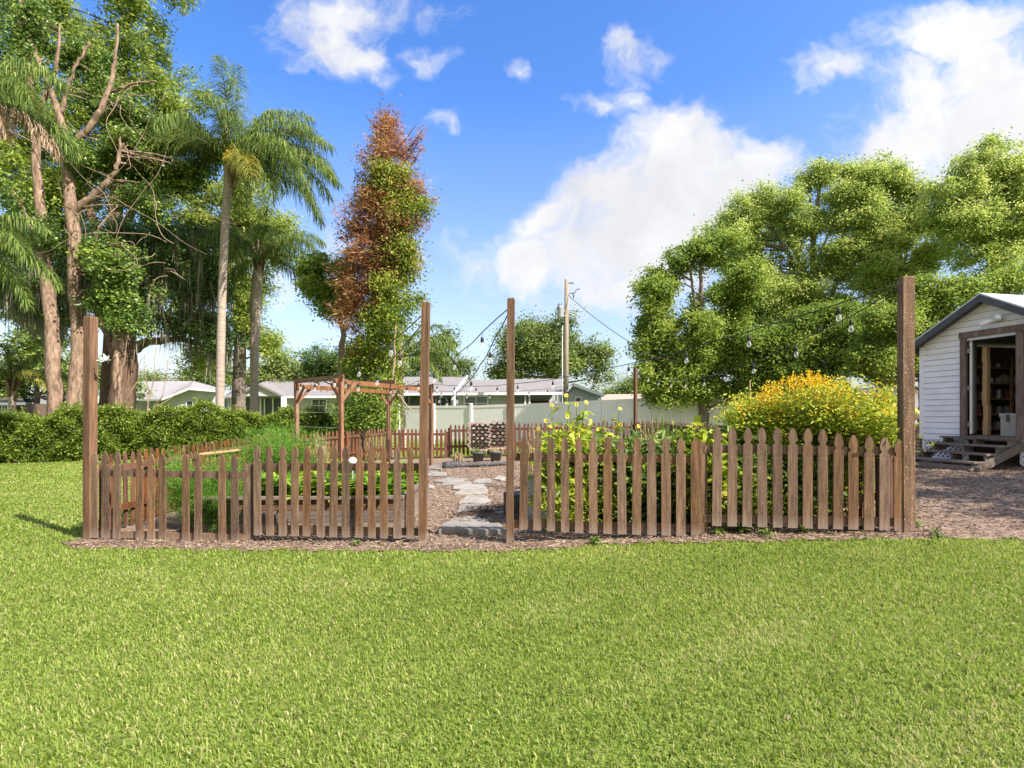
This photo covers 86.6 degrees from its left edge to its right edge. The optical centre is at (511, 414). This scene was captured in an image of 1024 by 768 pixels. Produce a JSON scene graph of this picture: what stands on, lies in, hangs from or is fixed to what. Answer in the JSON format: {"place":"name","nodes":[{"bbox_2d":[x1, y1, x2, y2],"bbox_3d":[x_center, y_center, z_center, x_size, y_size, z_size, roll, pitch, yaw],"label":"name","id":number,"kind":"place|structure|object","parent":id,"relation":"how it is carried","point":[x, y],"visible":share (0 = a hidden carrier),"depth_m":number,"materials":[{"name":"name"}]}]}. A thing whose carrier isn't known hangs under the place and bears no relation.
{"place":"outdoors","nodes":[
{"label":"outdoors","id":0,"kind":"place"},
{"bbox_2d":[0,435,1023,767],"bbox_3d":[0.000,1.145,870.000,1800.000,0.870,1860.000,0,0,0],"label":"ground","id":1,"kind":"structure","parent":0,"point":[518,725],"depth_m":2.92,"materials":[{"name":"plant"}]},
{"bbox_2d":[0,206,65,314],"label":"palm tree","id":2,"kind":"object","parent":1,"relation":"on","point":[20,252],"visible":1,"depth_m":14.57,"materials":[{"name":"green plant"}]},
{"bbox_2d":[0,397,65,417],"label":"house","id":3,"kind":"structure","parent":1,"relation":"on","point":[33,408],"depth_m":39.20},
{"bbox_2d":[0,342,67,411],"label":"palm tree","id":4,"kind":"object","parent":1,"relation":"on","point":[12,380],"visible":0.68,"depth_m":23.79,"materials":[{"name":"green plant"}]},
{"bbox_2d":[0,53,87,169],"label":"palm tree","id":5,"kind":"object","parent":1,"relation":"on","point":[11,111],"visible":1,"depth_m":15.17,"materials":[{"name":"green plant"}]},
{"bbox_2d":[0,0,98,415],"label":"tan trunk tree","id":6,"kind":"object","parent":1,"relation":"on","point":[22,11],"visible":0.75,"depth_m":19.35,"materials":[{"name":"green plant"}]},
{"bbox_2d":[0,318,156,407],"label":"distant tree","id":7,"kind":"object","parent":1,"relation":"on","point":[25,394],"visible":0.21,"depth_m":41.21,"materials":[{"name":"green plant"}]},
{"bbox_2d":[0,0,224,407],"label":"cypress tree","id":8,"kind":"object","parent":1,"relation":"on","point":[18,155],"visible":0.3,"depth_m":26.38,"materials":[{"name":"green plant"}]},
{"bbox_2d":[0,206,249,409],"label":"mossy oak","id":9,"kind":"object","parent":1,"relation":"on","point":[195,270],"visible":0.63,"depth_m":23.49,"materials":[{"name":"green plant"}]},
{"bbox_2d":[9,18,246,417],"bbox_3d":[-13.357,-6.393,20.665,9.307,16.088,5.362,0,0,0],"label":"tan trunk tree","id":10,"kind":"object","parent":1,"relation":"on","point":[115,106],"visible":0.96,"depth_m":19.49,"materials":[{"name":"green plant"}]},
{"bbox_2d":[98,381,229,419],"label":"house","id":11,"kind":"structure","parent":1,"relation":"on","point":[182,397],"depth_m":48.05,"materials":[{"name":"white"}]},
{"bbox_2d":[0,395,349,463],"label":"hedge","id":12,"kind":"object","parent":1,"relation":"on","point":[56,435],"visible":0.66,"depth_m":18.85,"materials":[{"name":"plant"}]},
{"bbox_2d":[138,356,247,390],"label":"distant tree","id":13,"kind":"object","parent":1,"relation":"on","point":[195,377],"visible":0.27,"depth_m":63.21,"materials":[{"name":"green plant"}]},
{"bbox_2d":[106,54,344,408],"bbox_3d":[-11.143,-6.430,21.559,7.744,16.119,7.088,0,0,37],"label":"palm tree","id":14,"kind":"object","parent":1,"relation":"on","point":[234,155],"visible":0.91,"depth_m":21.19,"materials":[{"name":"green plant"}]},
{"bbox_2d":[162,167,308,418],"bbox_3d":[-15.537,-6.164,30.120,9.302,15.712,6.364,0,0,0],"label":"cypress tree","id":15,"kind":"object","parent":1,"relation":"on","point":[268,340],"visible":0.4,"depth_m":29.51,"materials":[{"name":"green plant"}]},
{"bbox_2d":[187,194,326,413],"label":"palm tree","id":16,"kind":"object","parent":1,"relation":"on","point":[256,248],"visible":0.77,"depth_m":24.84,"materials":[{"name":"green plant"}]},
{"bbox_2d":[246,342,318,386],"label":"distant tree","id":17,"kind":"object","parent":1,"relation":"on","point":[281,370],"visible":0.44,"depth_m":47.37,"materials":[{"name":"green plant"}]},
{"bbox_2d":[290,249,361,409],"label":"laurel tree","id":18,"kind":"object","parent":1,"relation":"on","point":[314,278],"visible":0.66,"depth_m":22.64,"materials":[{"name":"green plant"}]},
{"bbox_2d":[291,333,381,386],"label":"bushy tree","id":19,"kind":"object","parent":1,"relation":"on","point":[324,363],"visible":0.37,"depth_m":25.61,"materials":[{"name":"green plant"}]},
{"bbox_2d":[225,375,467,435],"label":"house","id":20,"kind":"structure","parent":1,"relation":"on","point":[273,395],"depth_m":41.48,"materials":[{"name":"grey"}]},
{"bbox_2d":[311,399,326,410],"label":"window","id":21,"kind":"structure","parent":20,"relation":"in","point":[322,403],"depth_m":41.35,"materials":[{"name":"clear glass"}]},
{"bbox_2d":[289,332,434,377],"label":"distant tree","id":22,"kind":"object","parent":1,"relation":"on","point":[316,347],"visible":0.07,"depth_m":59.20,"materials":[{"name":"green plant"}]},
{"bbox_2d":[315,325,414,457],"bbox_3d":[-5.130,-0.755,19.263,3.337,4.796,2.234,0,0,0],"label":"shrub","id":23,"kind":"object","parent":1,"relation":"on","point":[372,414],"visible":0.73,"depth_m":19.04,"materials":[{"name":"green plant"}]},
{"bbox_2d":[319,93,443,455],"bbox_3d":[-4.996,-5.240,20.795,4.785,13.813,4.370,0,0,0],"label":"conifer tree","id":24,"kind":"object","parent":1,"relation":"on","point":[389,195],"visible":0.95,"depth_m":20.32,"materials":[{"name":"green plant"}]},
{"bbox_2d":[345,323,459,447],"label":"palm tree","id":25,"kind":"object","parent":1,"relation":"on","point":[434,342],"visible":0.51,"depth_m":23.90,"materials":[{"name":"green plant"}]},
{"bbox_2d":[404,321,479,383],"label":"distant tree","id":26,"kind":"object","parent":1,"relation":"on","point":[463,366],"visible":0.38,"depth_m":54.60,"materials":[{"name":"green plant"}]},
{"bbox_2d":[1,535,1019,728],"bbox_3d":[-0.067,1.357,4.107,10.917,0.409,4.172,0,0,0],"label":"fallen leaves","id":27,"kind":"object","parent":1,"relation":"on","point":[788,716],"visible":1,"depth_m":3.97,"materials":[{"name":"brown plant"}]},
{"bbox_2d":[454,379,604,405],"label":"house","id":28,"kind":"structure","parent":1,"relation":"on","point":[577,392],"depth_m":33.20,"materials":[{"name":"grey"}]},
{"bbox_2d":[463,395,488,404],"bbox_3d":[-2.188,-0.662,33.057,1.534,0.983,0.074,0,0,0],"label":"window","id":29,"kind":"structure","parent":28,"relation":"in","point":[474,399],"depth_m":33.07,"materials":[{"name":"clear glass"}]},
{"bbox_2d":[475,302,624,391],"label":"distant tree","id":30,"kind":"object","parent":1,"relation":"on","point":[538,346],"visible":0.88,"depth_m":50.98,"materials":[{"name":"green plant"}]},
{"bbox_2d":[555,279,579,401],"bbox_3d":[2.926,-2.913,28.986,1.364,8.547,0.356,0,0,-14],"label":"utility pole","id":31,"kind":"object","parent":1,"relation":"on","point":[565,380],"visible":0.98,"depth_m":28.89,"materials":[{"name":"brown wood"}]},
{"bbox_2d":[596,372,640,394],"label":"distant tree","id":32,"kind":"object","parent":1,"relation":"on","point":[621,387],"visible":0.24,"depth_m":69.31,"materials":[{"name":"green plant"}]},
{"bbox_2d":[601,394,691,425],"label":"house","id":33,"kind":"structure","parent":1,"relation":"on","point":[615,396],"depth_m":46.78,"materials":[{"name":"beige"}]},
{"bbox_2d":[397,386,918,443],"bbox_3d":[7.868,0.190,22.207,31.000,2.880,0.180,0,0,26],"label":"vinyl fence","id":34,"kind":"object","parent":1,"relation":"on","point":[445,417],"visible":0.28,"depth_m":25.01,"materials":[{"name":"plastic"}]},
{"bbox_2d":[623,219,775,427],"bbox_3d":[7.733,-3.338,21.927,6.853,9.018,3.531,0,0,0],"label":"grove tree","id":35,"kind":"object","parent":1,"relation":"on","point":[656,332],"visible":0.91,"depth_m":21.52,"materials":[{"name":"green plant"}]},
{"bbox_2d":[687,148,907,377],"bbox_3d":[14.971,-6.013,28.135,11.927,14.065,5.976,0,0,0],"label":"grove tree","id":36,"kind":"object","parent":1,"relation":"on","point":[716,227],"visible":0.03,"depth_m":27.56,"materials":[{"name":"green plant"}]},
{"bbox_2d":[714,153,881,368],"bbox_3d":[13.177,-5.538,25.118,8.469,12.935,4.640,0,0,0],"label":"grove tree","id":37,"kind":"object","parent":1,"relation":"on","point":[793,286],"visible":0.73,"depth_m":24.50,"materials":[{"name":"green plant"}]},
{"bbox_2d":[718,296,896,397],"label":"grove tree","id":38,"kind":"object","parent":1,"relation":"on","point":[821,348],"visible":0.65,"depth_m":20.43,"materials":[{"name":"green plant"}]},
{"bbox_2d":[822,148,963,386],"bbox_3d":[16.851,-5.268,24.100,6.071,12.349,4.634,0,0,0],"label":"grove tree","id":39,"kind":"object","parent":1,"relation":"on","point":[895,237],"visible":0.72,"depth_m":23.53,"materials":[{"name":"green plant"}]},
{"bbox_2d":[897,276,915,531],"bbox_3d":[4.165,-0.076,5.740,0.122,2.740,0.118,0,0,7],"label":"tall post","id":40,"kind":"object","parent":1,"relation":"on","point":[906,357],"visible":0.89,"depth_m":5.69,"materials":[{"name":"brown wood"}]},
{"bbox_2d":[828,256,1023,422],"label":"grove tree","id":41,"kind":"object","parent":1,"relation":"on","point":[876,355],"visible":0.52,"depth_m":17.78,"materials":[{"name":"green plant"}]},
{"bbox_2d":[903,126,1023,280],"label":"grove tree","id":42,"kind":"object","parent":1,"relation":"on","point":[996,209],"visible":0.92,"depth_m":20.55,"materials":[{"name":"green plant"}]},
{"bbox_2d":[0,0,1023,403],"label":"sky","id":43,"kind":"structure","parent":0,"point":[578,141],"materials":[{"name":"blue"}]},
{"bbox_2d":[59,456,1023,551],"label":"mulch ground","id":44,"kind":"structure","parent":0,"point":[173,525],"depth_m":6.57,"materials":[{"name":"brown wood"}]},
{"bbox_2d":[83,316,97,539],"bbox_3d":[-5.300,0.191,6.829,0.112,2.836,0.114,0,0,13],"label":"tall post","id":45,"kind":"object","parent":44,"relation":"on","point":[90,374],"visible":0.85,"depth_m":6.78,"materials":[{"name":"brown wood"}]},
{"bbox_2d":[90,451,254,540],"bbox_3d":[-4.215,1.033,6.696,2.138,1.140,0.120,0,0,5],"label":"picket fence","id":46,"kind":"object","parent":44,"relation":"on","point":[162,474],"visible":0.96,"depth_m":6.67,"materials":[{"name":"wood"}]},
{"bbox_2d":[99,432,292,529],"bbox_3d":[-5.586,1.042,10.880,0.126,1.129,7.973,0,0,-5],"label":"picket fence","id":47,"kind":"object","parent":44,"relation":"on","point":[126,505],"visible":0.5,"depth_m":7.95,"materials":[{"name":"wood"}]},
{"bbox_2d":[155,442,248,528],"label":"dill plant","id":48,"kind":"object","parent":44,"relation":"on","point":[177,490],"visible":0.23,"depth_m":7.27,"materials":[{"name":"plant"}]},
{"bbox_2d":[155,436,253,520],"bbox_3d":[-4.431,1.027,7.903,1.648,1.539,1.013,0,0,0],"label":"dill plant","id":49,"kind":"object","parent":44,"relation":"on","point":[212,467],"visible":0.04,"depth_m":7.90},
{"bbox_2d":[181,481,242,532],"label":"dill plant","id":50,"kind":"object","parent":44,"relation":"on","point":[213,511],"visible":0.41,"depth_m":6.94,"materials":[{"name":"plant"}]},
{"bbox_2d":[228,413,333,462],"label":"dill plant","id":51,"kind":"object","parent":44,"relation":"on","point":[282,438],"visible":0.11,"depth_m":9.70,"materials":[{"name":"plant"}]},
{"bbox_2d":[202,476,431,533],"bbox_3d":[-2.704,1.301,8.079,2.692,0.506,2.282,0,0,0],"label":"raised bed","id":52,"kind":"object","parent":44,"relation":"on","point":[339,510],"visible":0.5,"depth_m":6.98,"materials":[{"name":"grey wood"}]},
{"bbox_2d":[261,475,287,495],"bbox_3d":[-3.162,0.985,7.280,0.483,0.406,0.515,0,0,0],"label":"lettuce","id":53,"kind":"object","parent":52,"relation":"on","point":[275,490],"visible":0.34,"depth_m":7.19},
{"bbox_2d":[226,417,330,492],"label":"dill plant","id":54,"kind":"object","parent":52,"relation":"on","point":[263,459],"visible":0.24,"depth_m":8.12,"materials":[{"name":"plant"}]},
{"bbox_2d":[274,476,311,503],"bbox_3d":[-2.864,1.012,7.163,0.446,0.354,0.627,0,0,0],"label":"lettuce","id":55,"kind":"object","parent":52,"relation":"on","point":[289,486],"visible":0.23,"depth_m":7.14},
{"bbox_2d":[365,472,404,494],"bbox_3d":[-1.663,0.973,7.213,0.569,0.426,0.551,0,0,0],"label":"lettuce","id":56,"kind":"object","parent":52,"relation":"on","point":[390,480],"visible":0.23,"depth_m":7.16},
{"bbox_2d":[303,432,341,462],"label":"grass tuft","id":57,"kind":"object","parent":44,"relation":"on","point":[324,446],"visible":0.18,"depth_m":11.87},
{"bbox_2d":[253,446,418,538],"bbox_3d":[-2.094,0.917,6.450,2.064,1.079,0.070,0,0,7],"label":"picket fence","id":58,"kind":"object","parent":44,"relation":"on","point":[345,467],"visible":1,"depth_m":6.42,"materials":[{"name":"wood"}]},
{"bbox_2d":[291,428,390,461],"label":"picket fence","id":59,"kind":"object","parent":44,"relation":"on","point":[348,437],"visible":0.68,"depth_m":17.20,"materials":[{"name":"wood"}]},
{"bbox_2d":[294,375,433,465],"bbox_3d":[-3.859,0.342,14.472,2.464,2.476,4.544,0,0,27],"label":"pergola","id":60,"kind":"object","parent":44,"relation":"on","point":[387,385],"visible":0.79,"depth_m":13.80,"materials":[{"name":"wood"}]},
{"bbox_2d":[435,283,898,392],"bbox_3d":[0.854,-0.921,10.750,0.058,0.907,11.965,0,0,-32],"label":"string light","id":61,"kind":"object","parent":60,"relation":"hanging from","point":[748,339],"visible":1,"depth_m":7.68,"materials":[{"name":"black"}]},
{"bbox_2d":[390,428,448,457],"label":"picket fence","id":62,"kind":"object","parent":44,"relation":"on","point":[436,434],"visible":0.72,"depth_m":18.68,"materials":[{"name":"wood"}]},
{"bbox_2d":[418,301,429,543],"bbox_3d":[-1.020,0.103,6.311,0.122,2.811,0.096,0,0,7],"label":"tall post","id":63,"kind":"object","parent":44,"relation":"on","point":[423,422],"visible":0.97,"depth_m":6.27,"materials":[{"name":"brown wood"}]},
{"bbox_2d":[297,316,420,388],"bbox_3d":[-3.263,-0.832,10.075,0.058,0.664,8.666,0,0,-31],"label":"string light","id":64,"kind":"object","parent":63,"relation":"hanging from","point":[391,347],"visible":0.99,"depth_m":8.23,"materials":[{"name":"black"}]},
{"bbox_2d":[342,324,420,386],"bbox_3d":[-2.428,-0.747,9.225,0.058,0.650,6.378,0,0,-26],"label":"string light","id":65,"kind":"object","parent":63,"relation":"hanging from","point":[399,357],"visible":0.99,"depth_m":7.83,"materials":[{"name":"black"}]},
{"bbox_2d":[433,477,467,482],"bbox_3d":[-1.333,1.490,12.159,0.641,0.073,0.916,0,0,20],"label":"flagstone","id":66,"kind":"object","parent":44,"relation":"on","point":[447,479],"visible":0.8,"depth_m":12.12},
{"bbox_2d":[448,516,488,522],"bbox_3d":[-0.587,1.470,7.415,0.570,0.074,0.684,0,0,0],"label":"flagstone","id":67,"kind":"object","parent":44,"relation":"on","point":[467,520],"visible":0.53,"depth_m":7.35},
{"bbox_2d":[452,483,486,490],"bbox_3d":[-0.865,1.478,10.887,0.695,0.072,0.845,0,0,-12],"label":"flagstone","id":68,"kind":"object","parent":44,"relation":"on","point":[471,486],"visible":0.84,"depth_m":10.85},
{"bbox_2d":[454,489,488,494],"bbox_3d":[-0.756,1.476,10.324,0.618,0.070,0.770,0,0,0],"label":"flagstone","id":69,"kind":"object","parent":44,"relation":"on","point":[471,491],"visible":0.89,"depth_m":10.09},
{"bbox_2d":[439,523,505,535],"bbox_3d":[-0.488,1.450,6.826,0.917,0.115,0.418,0,0,9],"label":"flagstone","id":70,"kind":"object","parent":44,"relation":"on","point":[486,529],"visible":0.92,"depth_m":6.68,"materials":[{"name":"stone"}]},
{"bbox_2d":[444,499,502,520],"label":"dead leaf litter","id":71,"kind":"object","parent":44,"relation":"on","point":[489,509],"visible":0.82,"depth_m":7.96,"materials":[{"name":"brown plant"}]},
{"bbox_2d":[442,461,505,467],"bbox_3d":[-1.024,1.444,15.338,1.870,0.252,0.256,0,0,-7],"label":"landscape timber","id":72,"kind":"object","parent":44,"relation":"on","point":[450,464],"visible":0.77,"depth_m":15.27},
{"bbox_2d":[460,495,490,503],"bbox_3d":[-0.620,1.473,9.290,0.522,0.068,0.853,0,0,0],"label":"flagstone","id":73,"kind":"object","parent":44,"relation":"on","point":[471,499],"visible":0.85,"depth_m":9.19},
{"bbox_2d":[448,424,505,456],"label":"picket fence","id":74,"kind":"object","parent":44,"relation":"on","point":[459,446],"visible":0.44,"depth_m":18.83,"materials":[{"name":"wood"}]},
{"bbox_2d":[472,448,484,461],"bbox_3d":[-1.060,1.263,17.097,0.420,0.477,0.432,0,0,-43],"label":"plant pot","id":75,"kind":"object","parent":44,"relation":"on","point":[478,454],"visible":0.96,"depth_m":16.96,"materials":[{"name":"grey plastic"}]},
{"bbox_2d":[454,503,502,514],"bbox_3d":[-0.466,1.470,8.396,0.789,0.074,0.957,0,0,0],"label":"flagstone","id":76,"kind":"object","parent":44,"relation":"on","point":[463,506],"visible":0.54,"depth_m":8.27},
{"bbox_2d":[467,420,505,450],"bbox_3d":[-0.797,0.726,18.400,1.434,1.047,0.110,0,0,0],"label":"block screen","id":77,"kind":"object","parent":44,"relation":"on","point":[490,436],"visible":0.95,"depth_m":18.34,"materials":[{"name":"concrete"}]},
{"bbox_2d":[489,447,501,460],"bbox_3d":[-0.515,1.250,17.178,0.420,0.478,0.420,0,0,0],"label":"plant pot","id":78,"kind":"object","parent":44,"relation":"on","point":[495,454],"visible":0.95,"depth_m":17.05,"materials":[{"name":"grey plastic"}]},
{"bbox_2d":[506,298,514,543],"bbox_3d":[-0.018,0.077,6.193,0.095,2.794,0.092,0,0,7],"label":"tall post","id":79,"kind":"object","parent":44,"relation":"on","point":[510,421],"visible":1,"depth_m":6.15,"materials":[{"name":"brown wood"}]},
{"bbox_2d":[390,310,506,391],"bbox_3d":[-1.941,-0.845,11.485,0.057,0.695,11.281,0,0,-20],"label":"string light","id":80,"kind":"object","parent":79,"relation":"hanging from","point":[482,341],"visible":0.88,"depth_m":8.18,"materials":[{"name":"black"}]},
{"bbox_2d":[431,316,506,404],"bbox_3d":[-1.204,-0.645,10.985,0.056,0.958,9.903,0,0,-13],"label":"string light","id":81,"kind":"object","parent":79,"relation":"hanging from","point":[490,355],"visible":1,"depth_m":8.03,"materials":[{"name":"black"}]},
{"bbox_2d":[92,526,937,551],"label":"straw litter","id":82,"kind":"object","parent":44,"relation":"on","point":[505,541],"visible":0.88,"depth_m":6.08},
{"bbox_2d":[516,425,545,474],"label":"grass tuft","id":83,"kind":"object","parent":44,"relation":"on","point":[529,463],"visible":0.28,"depth_m":10.53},
{"bbox_2d":[503,475,560,520],"bbox_3d":[0.343,1.165,7.998,0.950,0.650,2.415,0,0,-4],"label":"planter box","id":84,"kind":"object","parent":44,"relation":"on","point":[517,506],"visible":0.11,"depth_m":7.45,"materials":[{"name":"grey paint"}]},
{"bbox_2d":[528,422,607,515],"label":"border plant","id":85,"kind":"object","parent":44,"relation":"on","point":[572,437],"visible":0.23,"depth_m":7.04,"materials":[{"name":"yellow plant"}]},
{"bbox_2d":[530,477,612,531],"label":"border plant","id":86,"kind":"object","parent":44,"relation":"on","point":[571,508],"visible":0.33,"depth_m":6.72,"materials":[{"name":"green plant"}]},
{"bbox_2d":[514,421,633,452],"bbox_3d":[2.195,0.827,19.284,4.437,1.160,0.126,0,0,-7],"label":"picket fence","id":87,"kind":"object","parent":44,"relation":"on","point":[594,428],"visible":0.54,"depth_m":19.14,"materials":[{"name":"wood"}]},
{"bbox_2d":[529,393,643,462],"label":"sunflower clump","id":88,"kind":"object","parent":44,"relation":"on","point":[579,418],"visible":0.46,"depth_m":7.59,"materials":[{"name":"yellow plant"}]},
{"bbox_2d":[514,436,706,536],"bbox_3d":[1.081,0.823,6.114,2.147,1.147,0.128,0,0,7],"label":"picket fence","id":89,"kind":"object","parent":44,"relation":"on","point":[696,459],"visible":0.98,"depth_m":6.04,"materials":[{"name":"wood"}]},
{"bbox_2d":[587,434,646,521],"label":"border plant","id":90,"kind":"object","parent":44,"relation":"on","point":[614,487],"visible":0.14,"depth_m":6.74,"materials":[{"name":"green plant"}]},
{"bbox_2d":[583,419,675,522],"bbox_3d":[1.540,0.866,7.035,1.507,1.596,1.427,0,0,-27],"label":"border plant","id":91,"kind":"object","parent":44,"relation":"on","point":[629,448],"visible":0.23,"depth_m":6.74,"materials":[{"name":"green plant"}]},
{"bbox_2d":[633,368,636,430],"bbox_3d":[4.426,-0.199,19.501,0.111,2.919,0.106,0,0,-34],"label":"tall post","id":92,"kind":"object","parent":44,"relation":"on","point":[634,395],"visible":0.76,"depth_m":19.47,"materials":[{"name":"brown wood"}]},
{"bbox_2d":[636,288,899,384],"bbox_3d":[4.245,-1.101,12.575,0.058,0.966,13.757,0,0,2],"label":"string light","id":93,"kind":"object","parent":92,"relation":"hanging from","point":[796,347],"visible":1,"depth_m":7.87,"materials":[{"name":"black"}]},
{"bbox_2d":[631,415,681,442],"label":"grass tuft","id":94,"kind":"object","parent":44,"relation":"on","point":[666,428],"visible":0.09,"depth_m":9.57,"materials":[{"name":"green plant"}]},
{"bbox_2d":[631,424,741,523],"bbox_3d":[2.153,0.864,6.860,1.516,1.524,1.593,0,0,-36],"label":"border plant","id":95,"kind":"object","parent":44,"relation":"on","point":[658,465],"visible":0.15,"depth_m":6.66,"materials":[{"name":"green plant"}]},
{"bbox_2d":[656,415,741,526],"bbox_3d":[2.264,0.802,6.586,1.138,1.582,1.049,0,0,0],"label":"border plant","id":96,"kind":"object","parent":44,"relation":"on","point":[703,435],"visible":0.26,"depth_m":6.44,"materials":[{"name":"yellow plant"}]},
{"bbox_2d":[707,410,784,514],"bbox_3d":[2.732,0.742,6.744,1.342,1.670,1.146,0,0,0],"label":"border plant","id":97,"kind":"object","parent":44,"relation":"on","point":[740,462],"visible":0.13,"depth_m":6.43,"materials":[{"name":"green plant"}]},
{"bbox_2d":[636,420,894,517],"bbox_3d":[4.349,0.761,12.749,0.126,1.132,13.392,0,0,1],"label":"picket fence","id":98,"kind":"object","parent":44,"relation":"on","point":[645,424],"visible":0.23,"depth_m":6.46,"materials":[{"name":"wood"}]},
{"bbox_2d":[740,431,847,515],"bbox_3d":[3.309,0.943,6.602,1.403,1.511,1.205,0,0,-27],"label":"border plant","id":99,"kind":"object","parent":44,"relation":"on","point":[784,464],"visible":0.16,"depth_m":6.33,"materials":[{"name":"green plant"}]},
{"bbox_2d":[704,427,903,530],"bbox_3d":[3.118,0.684,5.850,2.022,1.083,0.071,0,0,7],"label":"picket fence","id":100,"kind":"object","parent":44,"relation":"on","point":[853,451],"visible":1,"depth_m":5.81,"materials":[{"name":"wood"}]},
{"bbox_2d":[704,367,933,525],"bbox_3d":[3.656,0.422,6.688,2.445,1.998,1.952,0,0,16],"label":"flowering bush","id":101,"kind":"object","parent":44,"relation":"on","point":[845,410],"visible":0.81,"depth_m":6.39,"materials":[{"name":"yellow plant"}]},
{"bbox_2d":[915,293,1023,465],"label":"garden shed","id":102,"kind":"structure","parent":44,"relation":"on","point":[947,346],"depth_m":11.58,"materials":[{"name":"white paint"}]},
{"bbox_2d":[967,341,976,433],"bbox_3d":[9.828,-0.565,11.580,0.876,1.950,0.075,0,0,-42],"label":"door","id":103,"kind":"structure","parent":102,"relation":"in","point":[973,346],"depth_m":11.45,"materials":[{"name":"white paint"}]},
{"bbox_2d":[982,346,990,434],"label":"wooden column","id":104,"kind":"structure","parent":102,"relation":"attached to","point":[986,361],"depth_m":11.27,"materials":[{"name":"brown wood"}]},
{"bbox_2d":[968,356,1015,433],"bbox_3d":[11.263,-0.430,12.456,2.511,1.720,0.400,0,0,-12],"label":"storage shelf","id":105,"kind":"object","parent":102,"relation":"on","point":[1012,369],"visible":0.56,"depth_m":12.23,"materials":[{"name":"brown wood"}]},
{"bbox_2d":[999,413,1015,435],"bbox_3d":[10.244,0.211,10.848,0.490,0.458,0.630,0,0,-12],"label":"trash can","id":106,"kind":"object","parent":102,"relation":"on","point":[1007,424],"visible":0.65,"depth_m":10.95,"materials":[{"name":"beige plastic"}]},
{"bbox_2d":[915,436,1023,471],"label":"wooden steps","id":107,"kind":"structure","parent":44,"relation":"on","point":[1001,454],"depth_m":10.54,"materials":[{"name":"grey wood"}]},
{"bbox_2d":[896,424,939,456],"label":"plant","id":108,"kind":"object","parent":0,"point":[918,443],"visible":0.1,"depth_m":12.71,"materials":[{"name":"green plant"}]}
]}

